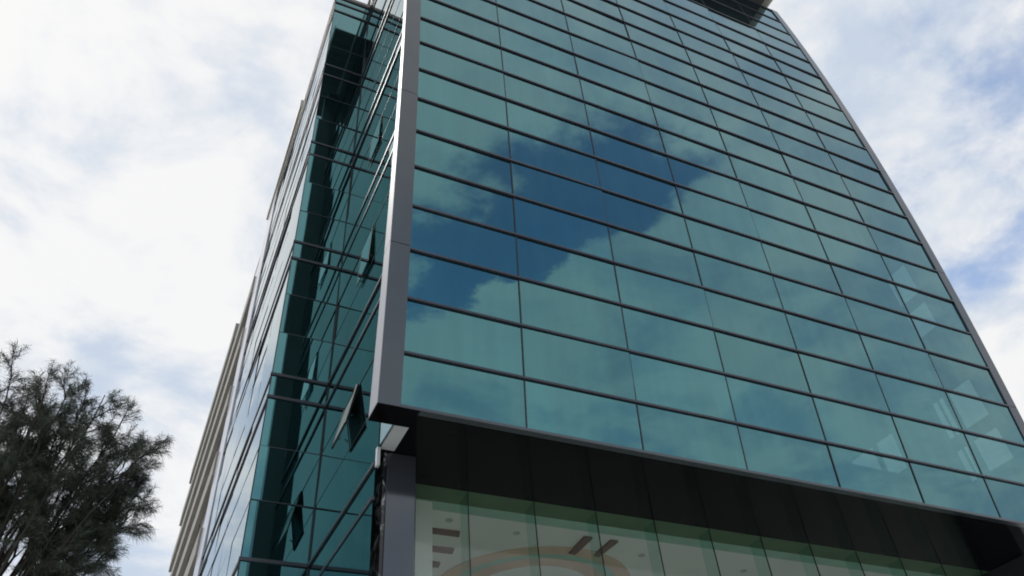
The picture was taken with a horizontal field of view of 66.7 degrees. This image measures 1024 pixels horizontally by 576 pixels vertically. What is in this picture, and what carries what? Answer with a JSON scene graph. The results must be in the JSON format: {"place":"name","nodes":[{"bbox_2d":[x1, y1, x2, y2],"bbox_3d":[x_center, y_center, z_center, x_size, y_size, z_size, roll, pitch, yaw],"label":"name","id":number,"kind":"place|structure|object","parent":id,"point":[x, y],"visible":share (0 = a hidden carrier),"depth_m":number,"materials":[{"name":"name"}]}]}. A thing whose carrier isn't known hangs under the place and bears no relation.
{"place":"outdoors","nodes":[
{"label":"outdoors","id":0,"kind":"place"},
{"bbox_2d":[0,339,177,575],"bbox_3d":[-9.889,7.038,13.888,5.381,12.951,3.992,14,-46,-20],"label":"casuarina tree","id":1,"kind":"object","parent":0,"point":[85,525],"visible":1,"depth_m":16.43,"materials":[{"name":"green plant"}]},
{"bbox_2d":[168,100,311,575],"bbox_3d":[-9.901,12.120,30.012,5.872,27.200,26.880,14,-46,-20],"label":"cream building","id":2,"kind":"structure","parent":0,"point":[186,548],"depth_m":31.46,"materials":[{"name":"beige concrete"}]},
{"bbox_2d":[0,0,1023,575],"label":"sky","id":3,"kind":"structure","parent":0,"point":[144,143],"materials":[{"name":"white"}]},
{"bbox_2d":[193,0,1023,575],"bbox_3d":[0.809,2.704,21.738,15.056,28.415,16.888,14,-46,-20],"label":"office building","id":4,"kind":"structure","parent":0,"point":[603,288],"depth_m":14.70,"materials":[{"name":"teal glass"}]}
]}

